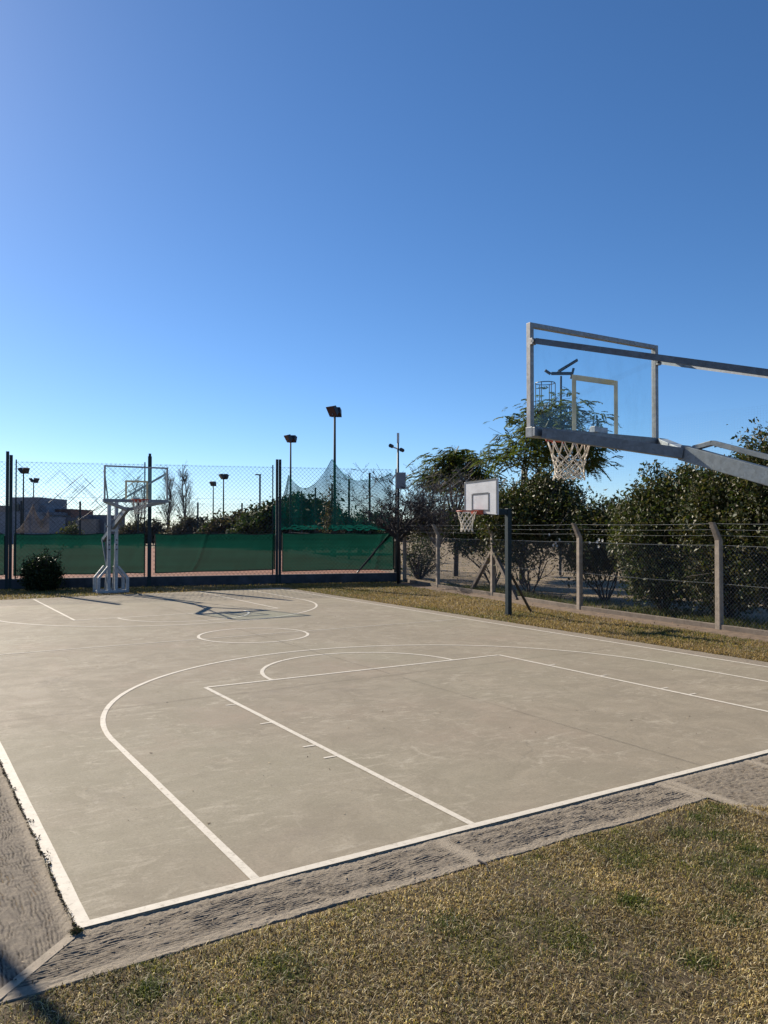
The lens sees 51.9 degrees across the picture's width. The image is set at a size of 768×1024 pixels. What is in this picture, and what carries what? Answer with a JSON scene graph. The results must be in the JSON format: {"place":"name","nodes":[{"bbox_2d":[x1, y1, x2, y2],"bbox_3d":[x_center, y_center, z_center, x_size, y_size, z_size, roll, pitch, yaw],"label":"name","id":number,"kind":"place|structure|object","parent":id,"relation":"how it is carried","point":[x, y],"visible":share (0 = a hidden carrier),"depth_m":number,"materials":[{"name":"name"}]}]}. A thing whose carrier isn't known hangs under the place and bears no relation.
{"place":"outdoors","nodes":[
{"label":"outdoors","id":0,"kind":"place"},
{"bbox_2d":[47,517,75,533],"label":"house","id":1,"kind":"structure","parent":0,"point":[60,523],"depth_m":98.01,"materials":[{"name":"grey concrete"}]},
{"bbox_2d":[76,511,124,533],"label":"house","id":2,"kind":"structure","parent":0,"point":[92,520],"depth_m":96.17,"materials":[{"name":"grey concrete"}]},
{"bbox_2d":[0,797,767,1023],"bbox_3d":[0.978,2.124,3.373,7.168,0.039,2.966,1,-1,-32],"label":"lawn grass","id":3,"kind":"structure","parent":0,"point":[366,960],"depth_m":3.83,"materials":[{"name":"green plant"}]},
{"bbox_2d":[477,859,487,871],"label":"twig","id":4,"kind":"object","parent":3,"relation":"on","point":[482,862],"visible":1,"depth_m":4.82,"materials":[{"name":"wood"}]},
{"bbox_2d":[0,530,767,1008],"bbox_3d":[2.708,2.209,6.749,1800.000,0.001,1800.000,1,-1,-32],"label":"ground","id":5,"kind":"structure","parent":0,"point":[420,884],"depth_m":5.96,"materials":[{"name":"brown soil"}]},
{"bbox_2d":[17,467,29,533],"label":"floodlight pole","id":6,"kind":"object","parent":5,"relation":"on","point":[25,470],"visible":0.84,"depth_m":85.96,"materials":[{"name":"grey metal"}]},
{"bbox_2d":[0,497,67,543],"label":"house","id":7,"kind":"structure","parent":5,"relation":"on","point":[42,501],"depth_m":100.44,"materials":[{"name":"grey concrete"}]},
{"bbox_2d":[29,478,38,496],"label":"floodlight pole","id":8,"kind":"object","parent":5,"relation":"on","point":[33,481],"visible":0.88,"depth_m":104.00,"materials":[{"name":"grey metal"}]},
{"bbox_2d":[0,765,73,988],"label":"apron","id":9,"kind":"object","parent":5,"relation":"on","point":[25,930],"visible":1,"depth_m":4.38,"materials":[{"name":"concrete"}]},
{"bbox_2d":[0,759,76,927],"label":"gap weeds","id":10,"kind":"object","parent":9,"relation":"on","point":[4,773],"visible":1,"depth_m":5.05,"materials":[{"name":"green plant"}]},
{"bbox_2d":[0,932,80,999],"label":"apron mitre","id":11,"kind":"object","parent":5,"relation":"on","point":[11,985],"visible":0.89,"depth_m":3.72,"materials":[{"name":"grey concrete"}]},
{"bbox_2d":[67,925,83,935],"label":"corner weed","id":12,"kind":"object","parent":11,"relation":"on","point":[75,931],"visible":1,"depth_m":4.01,"materials":[{"name":"green plant"}]},
{"bbox_2d":[14,543,69,591],"bbox_3d":[-11.241,1.851,25.970,1.732,1.636,1.762,1,-1,-32],"label":"round bush","id":13,"kind":"object","parent":5,"relation":"on","point":[43,573],"visible":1,"depth_m":25.62,"materials":[{"name":"green plant"}]},
{"bbox_2d":[55,518,84,533],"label":"hedge bush","id":14,"kind":"object","parent":5,"relation":"on","point":[70,531],"visible":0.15,"depth_m":79.69,"materials":[{"name":"green plant"}]},
{"bbox_2d":[55,509,92,517],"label":"house","id":15,"kind":"structure","parent":5,"relation":"on","point":[74,511],"depth_m":105.27,"materials":[{"name":"red brick"}]},
{"bbox_2d":[93,465,167,593],"bbox_3d":[-8.258,0.643,24.402,1.830,3.821,5.741,1,-1,-32],"label":"basketball hoop","id":16,"kind":"object","parent":5,"relation":"on","point":[118,519],"visible":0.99,"depth_m":24.67,"materials":[{"name":"metal"}]},
{"bbox_2d":[0,501,262,546],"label":"hedge","id":17,"kind":"object","parent":5,"relation":"on","point":[138,521],"visible":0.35,"depth_m":70.17,"materials":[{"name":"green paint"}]},
{"bbox_2d":[16,506,48,532],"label":"ball net","id":18,"kind":"object","parent":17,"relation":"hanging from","point":[38,523],"visible":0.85,"depth_m":66.87,"materials":[{"name":"white"}]},
{"bbox_2d":[125,476,152,521],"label":"bare poplar","id":19,"kind":"object","parent":5,"relation":"on","point":[135,516],"visible":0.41,"depth_m":95.44,"materials":[{"name":"brown plant"}]},
{"bbox_2d":[118,517,171,544],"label":"hedge bush","id":20,"kind":"object","parent":5,"relation":"on","point":[141,526],"visible":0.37,"depth_m":91.16,"materials":[{"name":"green plant"}]},
{"bbox_2d":[156,465,178,531],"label":"bare poplar","id":21,"kind":"object","parent":5,"relation":"on","point":[170,502],"visible":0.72,"depth_m":87.57,"materials":[{"name":"brown plant"}]},
{"bbox_2d":[0,548,389,578],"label":"clay court","id":22,"kind":"object","parent":5,"relation":"on","point":[266,572],"visible":0.22,"depth_m":30.79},
{"bbox_2d":[284,434,296,532],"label":"floodlight pole","id":23,"kind":"object","parent":22,"relation":"on","point":[289,438],"visible":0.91,"depth_m":55.51,"materials":[{"name":"grey metal"}]},
{"bbox_2d":[273,459,391,530],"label":"ball net","id":24,"kind":"object","parent":23,"relation":"hanging from","point":[334,527],"visible":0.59,"depth_m":42.30,"materials":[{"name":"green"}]},
{"bbox_2d":[302,475,357,532],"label":"climbing vine","id":25,"kind":"object","parent":22,"relation":"on","point":[329,520],"visible":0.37,"depth_m":42.98,"materials":[{"name":"green plant"}]},
{"bbox_2d":[326,405,341,532],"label":"floodlight pole","id":26,"kind":"object","parent":22,"relation":"on","point":[334,411],"visible":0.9,"depth_m":42.47,"materials":[{"name":"grey metal"}]},
{"bbox_2d":[289,473,394,572],"bbox_3d":[-3.064,0.531,43.347,0.377,4.150,26.893,0,-1,-16],"label":"side fence","id":27,"kind":"object","parent":22,"relation":"on","point":[391,571],"visible":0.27,"depth_m":34.55,"materials":[{"name":"metal"}]},
{"bbox_2d":[0,572,396,588],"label":"retaining wall","id":28,"kind":"structure","parent":5,"relation":"on","point":[83,582],"depth_m":28.39,"materials":[{"name":"grey concrete"}]},
{"bbox_2d":[0,451,396,588],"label":"chain link fence","id":29,"kind":"object","parent":28,"relation":"on","point":[8,513],"visible":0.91,"depth_m":27.79,"materials":[{"name":"grey metal"}]},
{"bbox_2d":[0,533,4,574],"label":"windscreen","id":30,"kind":"object","parent":29,"relation":"attached to","point":[2,553],"visible":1,"depth_m":26.48,"materials":[{"name":"green fabric"}]},
{"bbox_2d":[13,533,144,575],"bbox_3d":[-10.438,1.446,27.132,4.254,1.447,0.068,0,-1,-16],"label":"windscreen","id":31,"kind":"object","parent":29,"relation":"attached to","point":[82,554],"visible":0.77,"depth_m":27.15,"materials":[{"name":"green fabric"}]},
{"bbox_2d":[155,533,274,572],"bbox_3d":[-6.043,1.467,28.382,4.243,1.422,0.105,0,-1,-16],"label":"windscreen","id":32,"kind":"object","parent":29,"relation":"attached to","point":[189,552],"visible":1,"depth_m":28.34,"materials":[{"name":"green fabric"}]},
{"bbox_2d":[282,533,393,571],"bbox_3d":[-1.691,1.491,29.603,4.293,1.444,0.109,0,-1,-16],"label":"windscreen","id":33,"kind":"object","parent":29,"relation":"attached to","point":[323,551],"visible":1,"depth_m":29.55,"materials":[{"name":"green fabric"}]},
{"bbox_2d":[0,581,402,599],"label":"grass","id":34,"kind":"structure","parent":5,"relation":"on","point":[69,591],"depth_m":25.86,"materials":[{"name":"green plant"}]},
{"bbox_2d":[0,782,706,1004],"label":"apron","id":35,"kind":"object","parent":5,"relation":"on","point":[75,959],"visible":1,"depth_m":4.53,"materials":[{"name":"concrete"}]},
{"bbox_2d":[0,588,767,928],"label":"court","id":36,"kind":"object","parent":5,"relation":"on","point":[440,730],"visible":0.98,"depth_m":8.18,"materials":[{"name":"concrete"}]},
{"bbox_2d":[9,601,695,763],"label":"court joints","id":37,"kind":"object","parent":36,"relation":"on","point":[360,678],"visible":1,"depth_m":10.46,"materials":[{"name":"grey concrete"}]},
{"bbox_2d":[0,588,767,927],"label":"court markings","id":38,"kind":"object","parent":36,"relation":"on","point":[70,894],"visible":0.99,"depth_m":5.88,"materials":[{"name":"paint"}]},
{"bbox_2d":[6,616,766,995],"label":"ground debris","id":39,"kind":"object","parent":36,"relation":"on","point":[316,878],"visible":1,"depth_m":4.75,"materials":[{"name":"brown plant"}]},
{"bbox_2d":[456,478,531,614],"bbox_3d":[2.560,0.866,18.684,1.094,3.216,2.408,-1,-1,32],"label":"side hoop","id":40,"kind":"object","parent":5,"relation":"on","point":[481,497],"visible":1,"depth_m":18.41,"materials":[{"name":"teal paint"}]},
{"bbox_2d":[264,581,767,661],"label":"grass strip","id":41,"kind":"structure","parent":5,"relation":"on","point":[363,591],"depth_m":17.87,"materials":[{"name":"green plant"}]},
{"bbox_2d":[278,588,767,666],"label":"apron","id":42,"kind":"object","parent":5,"relation":"on","point":[736,659],"visible":0.22,"depth_m":15.41,"materials":[{"name":"concrete"}]},
{"bbox_2d":[373,582,767,643],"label":"dirt strip","id":43,"kind":"object","parent":5,"relation":"on","point":[710,630],"visible":0.54,"depth_m":18.56,"materials":[{"name":"brown soil"}]},
{"bbox_2d":[389,433,405,583],"bbox_3d":[0.482,-0.142,29.009,0.637,5.540,0.240,0,-1,0],"label":"camera pole","id":44,"kind":"object","parent":43,"relation":"on","point":[400,478],"visible":0.9,"depth_m":28.94,"materials":[{"name":"black metal"}]},
{"bbox_2d":[419,585,765,641],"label":"leaf litter","id":45,"kind":"object","parent":43,"relation":"on","point":[581,611],"visible":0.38,"depth_m":19.27,"materials":[{"name":"brown plant"}]},
{"bbox_2d":[402,522,767,635],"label":"concrete post fence","id":46,"kind":"object","parent":5,"relation":"on","point":[718,598],"visible":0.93,"depth_m":19.83,"materials":[{"name":"metal"}]},
{"bbox_2d":[660,754,767,817],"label":"pad","id":47,"kind":"object","parent":5,"relation":"on","point":[733,784],"visible":1,"depth_m":6.38,"materials":[{"name":"concrete"}]},
{"bbox_2d":[526,322,767,485],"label":"basketball hoop","id":48,"kind":"object","parent":47,"relation":"on","point":[654,444],"visible":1,"depth_m":7.20,"materials":[{"name":"metal"}]},
{"bbox_2d":[0,0,767,528],"label":"sky","id":49,"kind":"structure","parent":0,"point":[225,225],"materials":[{"name":"blue"}]},
{"bbox_2d":[281,532,767,628],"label":"field","id":50,"kind":"structure","parent":0,"point":[591,591],"depth_m":30.74,"materials":[{"name":"beige plant"}]},
{"bbox_2d":[159,511,208,533],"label":"hedge bush","id":51,"kind":"object","parent":50,"relation":"on","point":[184,523],"visible":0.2,"depth_m":83.31,"materials":[{"name":"green plant"}]},
{"bbox_2d":[173,461,199,518],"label":"bare poplar","id":52,"kind":"object","parent":50,"relation":"on","point":[183,482],"visible":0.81,"depth_m":91.08,"materials":[{"name":"brown plant"}]},
{"bbox_2d":[209,481,215,514],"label":"floodlight pole","id":53,"kind":"object","parent":50,"relation":"on","point":[213,493],"visible":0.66,"depth_m":112.00,"materials":[{"name":"grey metal"}]},
{"bbox_2d":[218,473,228,511],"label":"floodlight pole","id":54,"kind":"object","parent":50,"relation":"on","point":[222,476],"visible":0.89,"depth_m":96.00,"materials":[{"name":"grey metal"}]},
{"bbox_2d":[193,500,256,533],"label":"hedge bush","id":55,"kind":"object","parent":50,"relation":"on","point":[216,524],"visible":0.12,"depth_m":69.12,"materials":[{"name":"green plant"}]},
{"bbox_2d":[255,474,260,506],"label":"street lamp","id":56,"kind":"object","parent":50,"relation":"on","point":[259,486],"visible":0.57,"depth_m":80.00,"materials":[{"name":"metal"}]},
{"bbox_2d":[223,491,358,549],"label":"dome tree","id":57,"kind":"object","parent":50,"relation":"on","point":[260,522],"visible":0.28,"depth_m":62.55,"materials":[{"name":"green plant"}]},
{"bbox_2d":[338,513,382,533],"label":"hedge bush","id":58,"kind":"object","parent":50,"relation":"on","point":[373,531],"visible":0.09,"depth_m":61.30,"materials":[{"name":"green plant"}]},
{"bbox_2d":[334,463,457,582],"bbox_3d":[0.630,0.431,29.361,4.212,4.494,4.131,0,-1,22],"label":"bare shrub","id":59,"kind":"object","parent":50,"relation":"on","point":[421,517],"visible":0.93,"depth_m":29.08,"materials":[{"name":"brown plant"}]},
{"bbox_2d":[400,530,447,579],"bbox_3d":[1.611,1.735,31.504,2.602,2.083,2.881,1,-1,-32],"label":"bush","id":60,"kind":"object","parent":50,"relation":"on","point":[425,553],"visible":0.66,"depth_m":31.39,"materials":[{"name":"green plant"}]},
{"bbox_2d":[373,457,489,546],"bbox_3d":[2.437,0.283,30.027,4.514,4.817,4.624,1,-1,-32],"label":"bare shrub","id":61,"kind":"object","parent":50,"relation":"on","point":[432,532],"visible":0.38,"depth_m":29.87,"materials":[{"name":"grey plant"}]},
{"bbox_2d":[406,446,508,575],"bbox_3d":[3.154,-0.022,33.642,4.392,5.568,4.882,1,-1,-32],"label":"feathery tree","id":62,"kind":"object","parent":50,"relation":"on","point":[448,462],"visible":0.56,"depth_m":33.03,"materials":[{"name":"green plant"}]},
{"bbox_2d":[429,483,510,585],"bbox_3d":[3.730,0.745,28.156,4.332,3.932,2.776,0,-1,5],"label":"bush","id":63,"kind":"object","parent":50,"relation":"on","point":[463,535],"visible":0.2,"depth_m":27.88,"materials":[{"name":"green plant"}]},
{"bbox_2d":[352,496,632,541],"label":"wood","id":64,"kind":"object","parent":50,"relation":"on","point":[421,532],"visible":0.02,"depth_m":115.05,"materials":[{"name":"green plant"}]},
{"bbox_2d":[449,461,601,593],"bbox_3d":[4.647,0.547,24.086,4.005,4.170,4.646,1,-1,-32],"label":"bush","id":65,"kind":"object","parent":50,"relation":"on","point":[536,503],"visible":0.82,"depth_m":23.55,"materials":[{"name":"green plant"}]},
{"bbox_2d":[465,386,622,583],"bbox_3d":[5.910,-0.929,28.990,5.754,7.198,5.775,0,-1,1],"label":"feathery tree","id":66,"kind":"object","parent":50,"relation":"on","point":[537,447],"visible":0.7,"depth_m":28.62,"materials":[{"name":"green plant"}]},
{"bbox_2d":[535,359,577,574],"bbox_3d":[7.468,-1.960,34.032,1.873,9.371,0.856,0,-1,2],"label":"solar mast","id":67,"kind":"object","parent":50,"relation":"on","point":[559,372],"visible":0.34,"depth_m":34.08,"materials":[{"name":"black metal"}]},
{"bbox_2d":[547,484,628,600],"bbox_3d":[6.433,0.897,22.075,3.762,3.392,3.262,0,-1,18],"label":"bush","id":68,"kind":"object","parent":50,"relation":"on","point":[593,518],"visible":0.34,"depth_m":22.02,"materials":[{"name":"green plant"}]},
{"bbox_2d":[440,582,767,629],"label":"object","id":69,"kind":"structure","parent":50,"relation":"on","point":[764,625],"depth_m":18.81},
{"bbox_2d":[594,459,716,611],"bbox_3d":[6.991,0.555,19.539,3.157,3.978,3.973,1,-1,-32],"label":"bush","id":70,"kind":"object","parent":50,"relation":"on","point":[645,512],"visible":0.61,"depth_m":19.03,"materials":[{"name":"green plant"}]},
{"bbox_2d":[581,405,767,499],"bbox_3d":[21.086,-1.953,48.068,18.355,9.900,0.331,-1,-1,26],"label":"feathery tree","id":71,"kind":"object","parent":50,"relation":"on","point":[682,436],"visible":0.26,"depth_m":48.84,"materials":[{"name":"green plant"}]},
{"bbox_2d":[658,446,766,618],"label":"bush","id":72,"kind":"object","parent":50,"relation":"on","point":[691,508],"visible":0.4,"depth_m":17.41,"materials":[{"name":"green plant"}]},
{"bbox_2d":[698,417,767,612],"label":"bush","id":73,"kind":"object","parent":50,"relation":"on","point":[757,494],"visible":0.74,"depth_m":16.32,"materials":[{"name":"green plant"}]}
]}

